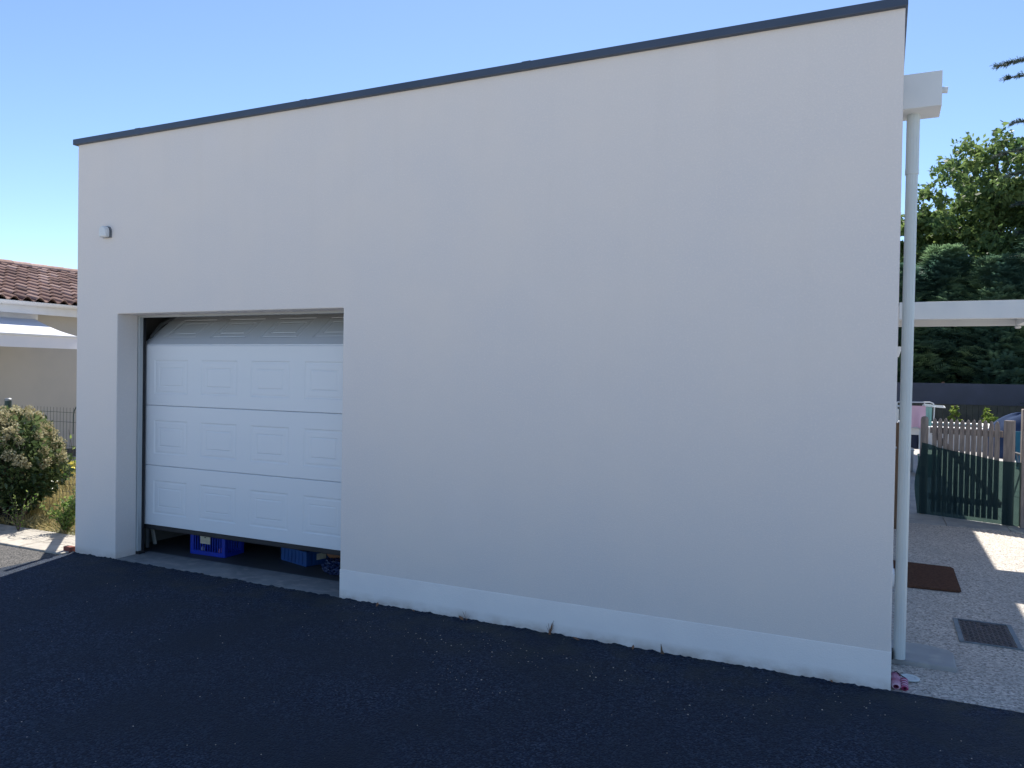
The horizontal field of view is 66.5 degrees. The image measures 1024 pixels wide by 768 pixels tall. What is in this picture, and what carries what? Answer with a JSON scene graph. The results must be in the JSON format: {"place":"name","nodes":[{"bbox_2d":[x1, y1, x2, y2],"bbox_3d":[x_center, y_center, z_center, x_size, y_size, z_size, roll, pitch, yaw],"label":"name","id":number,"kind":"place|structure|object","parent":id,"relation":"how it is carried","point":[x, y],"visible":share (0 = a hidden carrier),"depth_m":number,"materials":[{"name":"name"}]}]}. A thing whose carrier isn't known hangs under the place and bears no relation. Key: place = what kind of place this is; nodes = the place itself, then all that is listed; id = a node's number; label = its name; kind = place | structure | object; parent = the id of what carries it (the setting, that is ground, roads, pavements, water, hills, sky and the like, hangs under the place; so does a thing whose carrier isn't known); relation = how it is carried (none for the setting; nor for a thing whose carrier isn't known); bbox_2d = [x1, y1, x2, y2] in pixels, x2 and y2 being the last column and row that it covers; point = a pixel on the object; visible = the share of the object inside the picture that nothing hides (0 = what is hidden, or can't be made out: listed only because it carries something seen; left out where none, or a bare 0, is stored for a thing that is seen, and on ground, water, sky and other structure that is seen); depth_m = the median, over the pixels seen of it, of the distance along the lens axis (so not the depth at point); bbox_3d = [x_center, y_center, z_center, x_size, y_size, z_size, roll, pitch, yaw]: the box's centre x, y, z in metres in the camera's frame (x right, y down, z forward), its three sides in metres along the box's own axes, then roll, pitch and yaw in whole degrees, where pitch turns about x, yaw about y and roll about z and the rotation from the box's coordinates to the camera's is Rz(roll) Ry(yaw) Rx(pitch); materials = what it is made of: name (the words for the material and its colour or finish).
{"place":"outdoors","nodes":[
{"label":"outdoors","id":0,"kind":"place"},
{"bbox_2d":[0,544,58,567],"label":"pavement","id":1,"kind":"structure","parent":0,"point":[10,555],"depth_m":6.60,"materials":[{"name":"concrete"}]},
{"bbox_2d":[0,524,74,554],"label":"path","id":2,"kind":"structure","parent":0,"point":[39,540],"depth_m":7.14,"materials":[{"name":"beige concrete"}]},
{"bbox_2d":[63,545,74,552],"bbox_3d":[-3.819,1.423,6.740,0.090,0.050,0.050,1,1,25],"label":"brick","id":3,"kind":"object","parent":2,"relation":"on","point":[69,548],"visible":1,"depth_m":6.72,"materials":[{"name":"red brick"}]},
{"bbox_2d":[60,461,75,475],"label":"flowers","id":4,"kind":"object","parent":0,"point":[70,463],"visible":0.07,"depth_m":12.17,"materials":[{"name":"plant"}]},
{"bbox_2d":[1,490,1021,712],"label":"ground","id":5,"kind":"structure","parent":0,"point":[73,533],"depth_m":7.71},
{"bbox_2d":[1,490,38,530],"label":"weed","id":6,"kind":"object","parent":5,"relation":"on","point":[21,517],"visible":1,"depth_m":7.52,"materials":[{"name":"green plant"}]},
{"bbox_2d":[0,404,75,522],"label":"flowering shrub","id":7,"kind":"object","parent":5,"relation":"on","point":[34,430],"visible":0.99,"depth_m":7.92,"materials":[{"name":"green plant"}]},
{"bbox_2d":[0,472,75,534],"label":"dry grass","id":8,"kind":"structure","parent":5,"relation":"on","point":[35,520],"depth_m":8.05,"materials":[{"name":"beige plant"}]},
{"bbox_2d":[0,259,77,456],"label":"neighbour house","id":9,"kind":"structure","parent":5,"relation":"on","point":[43,380],"depth_m":13.78,"materials":[{"name":"paint"}]},
{"bbox_2d":[0,312,76,348],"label":"awning","id":10,"kind":"object","parent":9,"relation":"attached to","point":[22,330],"visible":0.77,"depth_m":12.54,"materials":[{"name":"paint"}]},
{"bbox_2d":[3,398,75,507],"bbox_3d":[-5.923,0.765,8.721,5.727,1.245,0.082,1,1,25],"label":"wire fence","id":11,"kind":"object","parent":5,"relation":"on","point":[8,401],"visible":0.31,"depth_m":8.21,"materials":[{"name":"grey metal"}]},
{"bbox_2d":[39,495,75,532],"bbox_3d":[-4.246,1.250,7.489,0.433,0.382,0.290,1,1,0],"label":"weed","id":12,"kind":"object","parent":5,"relation":"on","point":[66,518],"visible":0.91,"depth_m":7.46,"materials":[{"name":"green plant"}]},
{"bbox_2d":[62,433,75,504],"bbox_3d":[-4.530,0.930,8.143,0.130,0.977,0.333,1,1,25],"label":"weed","id":13,"kind":"object","parent":5,"relation":"on","point":[65,474],"visible":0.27,"depth_m":8.11,"materials":[{"name":"green plant"}]},
{"bbox_2d":[73,0,947,690],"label":"garage building","id":14,"kind":"structure","parent":5,"relation":"on","point":[601,344],"depth_m":4.82,"materials":[{"name":"paint"}]},
{"bbox_2d":[150,529,156,543],"bbox_3d":[-3.378,0.873,7.153,0.354,1.160,0.020,1,1,25],"label":"leaning batten","id":15,"kind":"object","parent":14,"relation":"on","point":[153,536],"visible":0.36,"depth_m":7.09,"materials":[{"name":"grey wood"}]},
{"bbox_2d":[190,535,243,557],"bbox_3d":[-2.556,1.313,6.774,0.391,0.304,0.236,1,1,23],"label":"plastic crate","id":16,"kind":"object","parent":14,"relation":"on","point":[212,546],"visible":0.55,"depth_m":6.70,"materials":[{"name":"plastic"}]},
{"bbox_2d":[136,311,343,555],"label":"garage door","id":17,"kind":"structure","parent":14,"relation":"in","point":[269,473],"depth_m":6.29,"materials":[{"name":"paint"}]},
{"bbox_2d":[281,547,328,566],"bbox_3d":[-1.722,1.421,6.559,0.368,0.122,0.268,2,1,41],"label":"plastic crate","id":18,"kind":"object","parent":14,"relation":"on","point":[303,558],"visible":0.62,"depth_m":6.43,"materials":[{"name":"plastic"}]},
{"bbox_2d":[320,557,339,574],"bbox_3d":[-1.357,1.425,6.148,0.317,0.131,0.236,1,1,25],"label":"bin bag","id":19,"kind":"object","parent":14,"relation":"on","point":[330,566],"visible":0.54,"depth_m":6.07,"materials":[{"name":"plastic"}]},
{"bbox_2d":[327,554,339,557],"bbox_3d":[-1.389,1.343,6.325,0.370,0.190,0.040,1,1,12],"label":"cardboard sheet","id":20,"kind":"object","parent":14,"relation":"on","point":[332,556],"visible":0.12,"depth_m":6.34,"materials":[{"name":"brown cardboard"}]},
{"bbox_2d":[892,447,896,587],"bbox_3d":[3.215,0.537,6.574,0.055,2.046,1.300,1,1,25],"label":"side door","id":21,"kind":"structure","parent":14,"relation":"in","point":[893,581],"depth_m":6.00,"materials":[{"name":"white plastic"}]},
{"bbox_2d":[900,189,958,267],"bbox_3d":[14.954,-2.893,29.264,3.362,8.689,3.429,1,1,25],"label":"broadleaf tree","id":22,"kind":"object","parent":5,"relation":"on","point":[928,237],"visible":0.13,"depth_m":28.27,"materials":[{"name":"green plant"}]},
{"bbox_2d":[897,263,962,419],"bbox_3d":[12.784,-1.153,25.870,4.835,5.761,4.783,1,1,25],"label":"conifer tree","id":23,"kind":"object","parent":5,"relation":"on","point":[926,342],"visible":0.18,"depth_m":24.64,"materials":[{"name":"green plant"}]},
{"bbox_2d":[897,243,1004,419],"bbox_3d":[14.438,-1.489,26.285,4.897,6.449,5.461,1,1,25],"label":"conifer tree","id":24,"kind":"object","parent":5,"relation":"on","point":[946,268],"visible":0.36,"depth_m":25.37,"materials":[{"name":"green plant"}]},
{"bbox_2d":[897,382,1023,423],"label":"screen fence","id":25,"kind":"object","parent":5,"relation":"on","point":[979,398],"visible":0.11,"depth_m":22.92,"materials":[{"name":"fabric"}]},
{"bbox_2d":[913,252,1023,418],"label":"conifer tree","id":26,"kind":"object","parent":5,"relation":"on","point":[1000,277],"visible":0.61,"depth_m":24.01,"materials":[{"name":"green plant"}]},
{"bbox_2d":[916,120,1023,273],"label":"broadleaf tree","id":27,"kind":"object","parent":5,"relation":"on","point":[990,218],"visible":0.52,"depth_m":27.69,"materials":[{"name":"green plant"}]},
{"bbox_2d":[973,234,1023,384],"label":"conifer tree","id":28,"kind":"object","parent":5,"relation":"on","point":[1020,248],"visible":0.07,"depth_m":24.55,"materials":[{"name":"green plant"}]},
{"bbox_2d":[990,56,1023,259],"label":"cedar tree","id":29,"kind":"object","parent":5,"relation":"on","point":[1008,77],"visible":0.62,"depth_m":26.46,"materials":[{"name":"green plant"}]},
{"bbox_2d":[0,551,1023,767],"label":"driveway","id":30,"kind":"structure","parent":0,"point":[340,686],"depth_m":3.86,"materials":[{"name":"black asphalt"}]},
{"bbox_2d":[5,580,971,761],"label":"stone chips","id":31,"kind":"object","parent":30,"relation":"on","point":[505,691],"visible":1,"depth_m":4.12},
{"bbox_2d":[546,620,553,634],"bbox_3d":[0.233,1.491,4.785,0.051,0.093,0.008,1,1,25],"label":"dry weed","id":32,"kind":"object","parent":30,"relation":"on","point":[550,630],"visible":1,"depth_m":4.79,"materials":[{"name":"brown plant"}]},
{"bbox_2d":[0,0,1023,268],"label":"sky","id":33,"kind":"structure","parent":0,"point":[70,70],"materials":[{"name":"blue"}]},
{"bbox_2d":[910,449,914,471],"bbox_3d":[6.920,1.334,13.846,0.360,0.385,0.370,1,1,25],"label":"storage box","id":34,"kind":"object","parent":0,"point":[912,460],"visible":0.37,"depth_m":13.63,"materials":[{"name":"grey plastic"}]},
{"bbox_2d":[911,422,988,449],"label":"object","id":35,"kind":"structure","parent":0,"point":[914,431],"depth_m":18.58,"materials":[{"name":"paint"}]},
{"bbox_2d":[891,523,1023,712],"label":"terrace","id":36,"kind":"structure","parent":0,"point":[987,565],"depth_m":5.44,"materials":[{"name":"grey gravel"}]},
{"bbox_2d":[894,422,898,528],"bbox_3d":[4.131,0.984,8.405,0.050,1.140,0.110,1,1,25],"label":"wooden board","id":37,"kind":"object","parent":36,"relation":"on","point":[896,474],"visible":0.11,"depth_m":8.35,"materials":[{"name":"brown wood"}]},
{"bbox_2d":[891,671,908,690],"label":"shoes","id":38,"kind":"object","parent":36,"relation":"on","point":[898,681],"visible":1,"depth_m":4.05,"materials":[{"name":"pink fabric"}]},
{"bbox_2d":[901,674,919,681],"bbox_3d":[2.122,1.568,4.170,0.100,0.009,0.100,1,1,25],"label":"jar lid","id":39,"kind":"object","parent":36,"relation":"on","point":[911,678],"visible":0.81,"depth_m":4.17,"materials":[{"name":"plastic"}]},
{"bbox_2d":[891,640,955,671],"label":"concrete slab","id":40,"kind":"structure","parent":36,"relation":"on","point":[924,656],"depth_m":4.41,"materials":[{"name":"grey concrete"}]},
{"bbox_2d":[893,560,960,592],"bbox_3d":[3.346,1.556,6.346,0.473,0.018,0.889,1,1,25],"label":"doormat","id":41,"kind":"object","parent":36,"relation":"on","point":[931,577],"visible":0.8,"depth_m":6.25,"materials":[{"name":"brown fabric"}]},
{"bbox_2d":[898,300,1023,328],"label":"patio canopy","id":42,"kind":"object","parent":36,"relation":"on","point":[976,313],"visible":0.81,"depth_m":7.31,"materials":[{"name":"white plastic"}]},
{"bbox_2d":[953,618,1023,650],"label":"manhole cover","id":43,"kind":"object","parent":36,"relation":"on","point":[989,634],"visible":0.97,"depth_m":4.92,"materials":[{"name":"metal"}]},
{"bbox_2d":[910,449,1015,475],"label":"yard paving","id":44,"kind":"structure","parent":0,"point":[916,452],"depth_m":16.06,"materials":[{"name":"white concrete"}]},
{"bbox_2d":[896,401,945,448],"bbox_3d":[6.851,0.910,13.240,0.815,1.243,0.620,1,1,25],"label":"drying rack","id":45,"kind":"object","parent":44,"relation":"on","point":[929,405],"visible":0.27,"depth_m":12.97,"materials":[{"name":"white plastic"}]},
{"bbox_2d":[911,435,918,448],"bbox_3d":[6.634,0.959,13.009,0.246,0.232,0.096,1,1,25],"label":"navy garment","id":46,"kind":"object","parent":45,"relation":"hanging from","point":[914,441],"visible":0.43,"depth_m":12.95,"materials":[{"name":"fabric"}]},
{"bbox_2d":[911,406,925,427],"bbox_3d":[6.662,0.548,12.980,0.385,0.380,0.112,1,1,25],"label":"pink towel","id":47,"kind":"object","parent":45,"relation":"hanging from","point":[918,412],"visible":0.43,"depth_m":12.92,"materials":[{"name":"pink fabric"}]},
{"bbox_2d":[926,407,931,426],"bbox_3d":[6.911,0.557,12.964,0.100,0.369,0.096,1,1,25],"label":"mint garment","id":48,"kind":"object","parent":45,"relation":"hanging from","point":[929,412],"visible":0.74,"depth_m":12.93,"materials":[{"name":"fabric"}]},
{"bbox_2d":[943,405,962,422],"bbox_3d":[12.326,1.046,21.826,0.582,0.933,0.484,0,1,-40],"label":"garden shrub","id":49,"kind":"object","parent":44,"relation":"on","point":[953,411],"visible":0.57,"depth_m":21.82,"materials":[{"name":"green plant"}]},
{"bbox_2d":[981,407,997,423],"bbox_3d":[13.245,1.079,21.663,0.562,0.902,0.751,1,1,25],"label":"garden shrub","id":50,"kind":"object","parent":44,"relation":"on","point":[986,416],"visible":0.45,"depth_m":21.60,"materials":[{"name":"green plant"}]},
{"bbox_2d":[987,412,1020,458],"bbox_3d":[10.851,1.074,16.632,1.395,0.957,1.212,1,1,25],"label":"covered heap","id":51,"kind":"object","parent":44,"relation":"on","point":[1016,416],"visible":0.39,"depth_m":16.48,"materials":[{"name":"blue plastic"}]},
{"bbox_2d":[1015,431,1020,462],"bbox_3d":[7.177,1.131,10.596,0.570,0.924,0.621,1,1,17],"label":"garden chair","id":52,"kind":"object","parent":44,"relation":"on","point":[1017,441],"visible":0.35,"depth_m":10.90,"materials":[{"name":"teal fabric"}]},
{"bbox_2d":[909,476,1023,532],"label":"tiled path","id":53,"kind":"structure","parent":0,"point":[915,517],"depth_m":8.82,"materials":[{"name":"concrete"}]},
{"bbox_2d":[919,416,928,513],"bbox_3d":[4.918,0.969,9.335,0.084,1.170,0.084,1,1,25],"label":"fence post","id":54,"kind":"object","parent":53,"relation":"on","point":[924,429],"visible":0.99,"depth_m":9.30,"materials":[{"name":"grey wood"}]},
{"bbox_2d":[1001,420,1015,525],"bbox_3d":[5.518,0.990,8.682,0.090,1.165,0.090,0,1,-42],"label":"fence post","id":55,"kind":"object","parent":53,"relation":"on","point":[1009,442],"visible":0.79,"depth_m":8.64,"materials":[{"name":"grey wood"}]},
{"bbox_2d":[930,418,1002,460],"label":"picket gate","id":56,"kind":"structure","parent":55,"relation":"attached to","point":[956,431],"depth_m":8.96,"materials":[{"name":"grey wood"}]},
{"bbox_2d":[1020,409,1023,527],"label":"fence post","id":57,"kind":"object","parent":53,"relation":"on","point":[1022,475],"visible":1,"depth_m":8.51,"materials":[{"name":"grey wood"}]},
{"bbox_2d":[914,442,1020,526],"bbox_3d":[5.327,1.132,8.784,0.019,0.848,1.515,0,1,-42],"label":"shade net","id":58,"kind":"object","parent":57,"relation":"attached to","point":[954,484],"visible":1,"depth_m":8.93,"materials":[{"name":"teal fabric"}]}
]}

